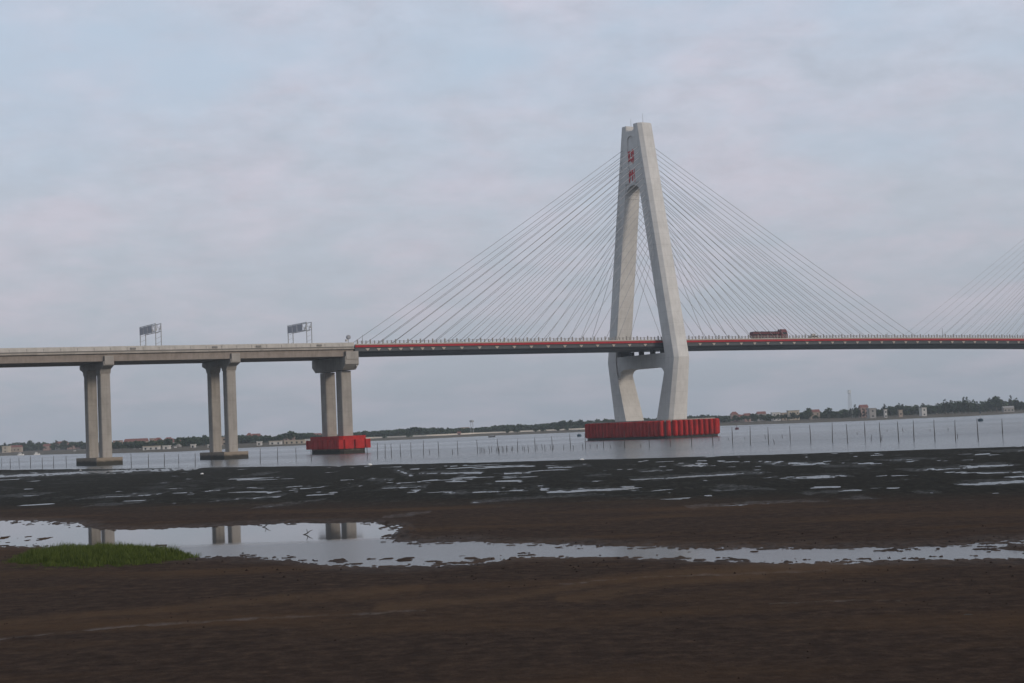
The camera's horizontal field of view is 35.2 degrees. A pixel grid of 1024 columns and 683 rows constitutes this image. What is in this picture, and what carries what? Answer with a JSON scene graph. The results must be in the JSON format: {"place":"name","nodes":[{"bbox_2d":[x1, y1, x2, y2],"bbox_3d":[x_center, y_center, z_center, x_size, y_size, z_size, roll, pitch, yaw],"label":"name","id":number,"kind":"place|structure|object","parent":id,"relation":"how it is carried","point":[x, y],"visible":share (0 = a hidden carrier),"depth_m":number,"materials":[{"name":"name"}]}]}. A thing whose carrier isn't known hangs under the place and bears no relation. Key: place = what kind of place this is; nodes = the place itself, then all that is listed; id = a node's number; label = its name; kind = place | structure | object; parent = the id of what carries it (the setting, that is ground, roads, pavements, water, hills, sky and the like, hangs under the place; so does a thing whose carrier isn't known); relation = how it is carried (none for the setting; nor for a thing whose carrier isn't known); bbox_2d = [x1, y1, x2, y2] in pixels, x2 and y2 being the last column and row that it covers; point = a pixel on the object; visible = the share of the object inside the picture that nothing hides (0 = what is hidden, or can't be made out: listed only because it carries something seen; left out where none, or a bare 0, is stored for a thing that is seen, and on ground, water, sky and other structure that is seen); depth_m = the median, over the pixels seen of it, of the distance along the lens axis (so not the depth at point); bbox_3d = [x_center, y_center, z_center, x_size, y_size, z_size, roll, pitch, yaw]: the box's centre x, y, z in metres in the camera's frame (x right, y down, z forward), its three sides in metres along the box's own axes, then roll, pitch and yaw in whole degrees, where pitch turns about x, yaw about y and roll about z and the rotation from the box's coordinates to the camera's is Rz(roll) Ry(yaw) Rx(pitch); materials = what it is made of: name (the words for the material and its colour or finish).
{"place":"outdoors","nodes":[
{"label":"outdoors","id":0,"kind":"place"},
{"bbox_2d":[2,540,199,568],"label":"marsh grass","id":1,"kind":"structure","parent":0,"point":[81,555],"depth_m":95.29,"materials":[{"name":"green plant"}]},
{"bbox_2d":[0,446,1023,682],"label":"mudflat","id":2,"kind":"structure","parent":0,"point":[628,632],"depth_m":70.55,"materials":[{"name":"brown soil"}]},
{"bbox_2d":[6,504,1023,681],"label":"mud clods","id":3,"kind":"object","parent":2,"relation":"on","point":[598,572],"visible":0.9,"depth_m":75.60,"materials":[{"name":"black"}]},
{"bbox_2d":[0,413,1023,506],"bbox_3d":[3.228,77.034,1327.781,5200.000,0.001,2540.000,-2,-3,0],"label":"river water","id":4,"kind":"structure","parent":0,"point":[989,430],"depth_m":468.47,"materials":[{"name":"grey liquid"}]},
{"bbox_2d":[0,520,1023,567],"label":"tidal pool water","id":5,"kind":"structure","parent":0,"point":[349,542],"depth_m":97.52,"materials":[{"name":"grey liquid"}]},
{"bbox_2d":[0,409,1023,455],"bbox_3d":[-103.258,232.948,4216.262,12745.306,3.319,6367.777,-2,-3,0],"label":"bank terrain","id":6,"kind":"structure","parent":0,"point":[178,449],"depth_m":1387.03,"materials":[{"name":"soil"}]},
{"bbox_2d":[2,446,10,452],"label":"house","id":7,"kind":"structure","parent":6,"relation":"on","point":[6,449],"depth_m":1660.17,"materials":[{"name":"white concrete"}]},
{"bbox_2d":[10,445,22,451],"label":"house","id":8,"kind":"structure","parent":6,"relation":"on","point":[16,448],"depth_m":1686.41,"materials":[{"name":"concrete"}]},
{"bbox_2d":[27,440,33,450],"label":"broadleaf tree","id":9,"kind":"object","parent":6,"relation":"on","point":[30,443],"visible":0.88,"depth_m":1813.26,"materials":[{"name":"green plant"}]},
{"bbox_2d":[43,444,50,450],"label":"house","id":10,"kind":"structure","parent":6,"relation":"on","point":[46,446],"depth_m":1748.18,"materials":[{"name":"brick"}]},
{"bbox_2d":[60,440,67,449],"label":"broadleaf tree","id":11,"kind":"object","parent":6,"relation":"on","point":[65,442],"visible":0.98,"depth_m":1713.90,"materials":[{"name":"green plant"}]},
{"bbox_2d":[67,443,80,449],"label":"house","id":12,"kind":"structure","parent":6,"relation":"on","point":[74,447],"depth_m":1716.63,"materials":[{"name":"concrete"}]},
{"bbox_2d":[124,438,148,442],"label":"house","id":13,"kind":"structure","parent":6,"relation":"on","point":[138,439],"depth_m":1391.36,"materials":[{"name":"tile"}]},
{"bbox_2d":[142,446,160,449],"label":"shed","id":14,"kind":"structure","parent":6,"relation":"on","point":[150,447],"depth_m":1147.34,"materials":[{"name":"white concrete"}]},
{"bbox_2d":[163,445,171,448],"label":"shed","id":15,"kind":"structure","parent":6,"relation":"on","point":[166,446],"depth_m":1127.77,"materials":[{"name":"white concrete"}]},
{"bbox_2d":[174,437,180,443],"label":"broadleaf tree","id":16,"kind":"object","parent":6,"relation":"on","point":[177,440],"visible":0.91,"depth_m":1187.16,"materials":[{"name":"green plant"}]},
{"bbox_2d":[181,437,190,446],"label":"broadleaf tree","id":17,"kind":"object","parent":6,"relation":"on","point":[185,439],"visible":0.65,"depth_m":1204.08,"materials":[{"name":"green plant"}]},
{"bbox_2d":[187,439,195,443],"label":"broadleaf tree","id":18,"kind":"object","parent":6,"relation":"on","point":[191,440],"visible":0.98,"depth_m":1163.18,"materials":[{"name":"green plant"}]},
{"bbox_2d":[200,435,207,442],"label":"broadleaf tree","id":19,"kind":"object","parent":6,"relation":"on","point":[203,439],"visible":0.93,"depth_m":1223.42,"materials":[{"name":"green plant"}]},
{"bbox_2d":[269,441,281,444],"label":"shed","id":20,"kind":"structure","parent":6,"relation":"on","point":[274,442],"depth_m":1193.07,"materials":[{"name":"white concrete"}]},
{"bbox_2d":[286,431,296,438],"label":"broadleaf tree","id":21,"kind":"object","parent":6,"relation":"on","point":[290,434],"visible":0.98,"depth_m":1289.72,"materials":[{"name":"green plant"}]},
{"bbox_2d":[284,440,304,443],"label":"shed","id":22,"kind":"structure","parent":6,"relation":"on","point":[293,441],"depth_m":1200.76,"materials":[{"name":"white concrete"}]},
{"bbox_2d":[408,427,423,434],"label":"broadleaf tree","id":23,"kind":"object","parent":6,"relation":"on","point":[414,429],"visible":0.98,"depth_m":1483.18,"materials":[{"name":"green plant"}]},
{"bbox_2d":[366,428,584,438],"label":"embankment wall","id":24,"kind":"structure","parent":6,"relation":"on","point":[469,433],"depth_m":1490.76,"materials":[{"name":"grey concrete"}]},
{"bbox_2d":[0,399,1023,451],"bbox_3d":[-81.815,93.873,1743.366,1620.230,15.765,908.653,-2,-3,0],"label":"distant woodland","id":25,"kind":"object","parent":6,"relation":"on","point":[452,431],"visible":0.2,"depth_m":1590.72,"materials":[{"name":"green plant"}]},
{"bbox_2d":[557,420,566,428],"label":"broadleaf tree","id":26,"kind":"object","parent":6,"relation":"on","point":[562,422],"visible":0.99,"depth_m":1530.78,"materials":[{"name":"green plant"}]},
{"bbox_2d":[577,419,584,427],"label":"broadleaf tree","id":27,"kind":"object","parent":6,"relation":"on","point":[580,422],"visible":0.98,"depth_m":1621.54,"materials":[{"name":"green plant"}]},
{"bbox_2d":[730,412,738,421],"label":"house","id":28,"kind":"structure","parent":6,"relation":"on","point":[733,414],"depth_m":1611.35,"materials":[{"name":"tile"}]},
{"bbox_2d":[743,413,750,421],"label":"house","id":29,"kind":"structure","parent":6,"relation":"on","point":[746,414],"depth_m":1593.05,"materials":[{"name":"tile"}]},
{"bbox_2d":[756,411,765,420],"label":"house","id":30,"kind":"structure","parent":6,"relation":"on","point":[761,412],"depth_m":1612.93,"materials":[{"name":"tile"}]},
{"bbox_2d":[770,412,780,420],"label":"house","id":31,"kind":"structure","parent":6,"relation":"on","point":[774,413],"depth_m":1541.64,"materials":[{"name":"white concrete"}]},
{"bbox_2d":[787,410,799,419],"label":"house","id":32,"kind":"structure","parent":6,"relation":"on","point":[789,412],"depth_m":1516.56,"materials":[{"name":"beige concrete"}]},
{"bbox_2d":[804,408,811,419],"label":"broadleaf tree","id":33,"kind":"object","parent":6,"relation":"on","point":[807,411],"visible":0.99,"depth_m":1470.14,"materials":[{"name":"green plant"}]},
{"bbox_2d":[809,409,819,419],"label":"house","id":34,"kind":"structure","parent":6,"relation":"on","point":[816,412],"depth_m":1485.97,"materials":[{"name":"tile"}]},
{"bbox_2d":[823,407,834,418],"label":"broadleaf tree","id":35,"kind":"object","parent":6,"relation":"on","point":[828,411],"visible":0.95,"depth_m":1454.53,"materials":[{"name":"green plant"}]},
{"bbox_2d":[848,390,852,417],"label":"lattice mast","id":36,"kind":"object","parent":6,"relation":"on","point":[849,401],"visible":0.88,"depth_m":1453.38,"materials":[{"name":"grey metal"}]},
{"bbox_2d":[852,404,857,417],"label":"casuarina tree","id":37,"kind":"object","parent":6,"relation":"on","point":[855,409],"visible":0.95,"depth_m":1433.79,"materials":[{"name":"green plant"}]},
{"bbox_2d":[858,405,867,417],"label":"house","id":38,"kind":"structure","parent":6,"relation":"on","point":[862,407],"depth_m":1487.23,"materials":[{"name":"tile"}]},
{"bbox_2d":[866,408,875,417],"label":"house","id":39,"kind":"structure","parent":6,"relation":"on","point":[871,412],"depth_m":1360.87,"materials":[{"name":"white concrete"}]},
{"bbox_2d":[883,409,886,417],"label":"hut","id":40,"kind":"object","parent":6,"relation":"on","point":[885,412],"visible":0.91,"depth_m":1363.77,"materials":[{"name":"white concrete"}]},
{"bbox_2d":[898,410,902,416],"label":"hut","id":41,"kind":"object","parent":6,"relation":"on","point":[900,413],"visible":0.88,"depth_m":1378.74,"materials":[{"name":"beige concrete"}]},
{"bbox_2d":[918,407,926,415],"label":"house","id":42,"kind":"structure","parent":6,"relation":"on","point":[922,411],"depth_m":1385.92,"materials":[{"name":"white concrete"}]},
{"bbox_2d":[934,403,940,413],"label":"casuarina tree","id":43,"kind":"object","parent":6,"relation":"on","point":[938,408],"visible":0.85,"depth_m":1491.18,"materials":[{"name":"green plant"}]},
{"bbox_2d":[942,399,947,413],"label":"casuarina tree","id":44,"kind":"object","parent":6,"relation":"on","point":[944,407],"visible":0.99,"depth_m":1460.26,"materials":[{"name":"green plant"}]},
{"bbox_2d":[955,402,960,412],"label":"casuarina tree","id":45,"kind":"object","parent":6,"relation":"on","point":[957,407],"visible":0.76,"depth_m":1472.23,"materials":[{"name":"green plant"}]},
{"bbox_2d":[962,397,966,409],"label":"casuarina tree","id":46,"kind":"object","parent":6,"relation":"on","point":[964,403],"visible":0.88,"depth_m":1459.38,"materials":[{"name":"green plant"}]},
{"bbox_2d":[986,398,992,411],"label":"casuarina tree","id":47,"kind":"object","parent":6,"relation":"on","point":[990,406],"visible":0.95,"depth_m":1532.98,"materials":[{"name":"green plant"}]},
{"bbox_2d":[991,396,1002,408],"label":"broadleaf tree","id":48,"kind":"object","parent":6,"relation":"on","point":[994,399],"visible":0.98,"depth_m":1526.49,"materials":[{"name":"green plant"}]},
{"bbox_2d":[1001,406,1014,411],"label":"shed","id":49,"kind":"structure","parent":6,"relation":"on","point":[1007,408],"depth_m":1476.84,"materials":[{"name":"white concrete"}]},
{"bbox_2d":[0,0,1023,444],"label":"sky","id":50,"kind":"structure","parent":0,"point":[211,172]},
{"label":"mud bed","id":51,"kind":"structure","parent":0,"visible":0},
{"bbox_2d":[0,342,370,465],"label":"approach viaduct","id":52,"kind":"object","parent":51,"relation":"on","point":[95,364],"visible":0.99,"depth_m":550.71,"materials":[{"name":"concrete"}]},
{"bbox_2d":[139,323,161,345],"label":"sign gantry","id":53,"kind":"object","parent":52,"relation":"on","point":[143,330],"visible":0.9,"depth_m":546.42,"materials":[{"name":"grey metal"}]},
{"bbox_2d":[287,322,311,342],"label":"sign gantry","id":54,"kind":"object","parent":52,"relation":"on","point":[295,328],"visible":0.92,"depth_m":573.25,"materials":[{"name":"grey metal"}]},
{"bbox_2d":[353,113,1023,440],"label":"cable stayed bridge","id":55,"kind":"structure","parent":51,"relation":"on","point":[639,174],"depth_m":646.02,"materials":[{"name":"paint"}]},
{"bbox_2d":[750,329,787,337],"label":"cargo truck","id":56,"kind":"object","parent":55,"relation":"on","point":[780,332],"visible":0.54,"depth_m":669.79,"materials":[{"name":"red metal"}]}
]}

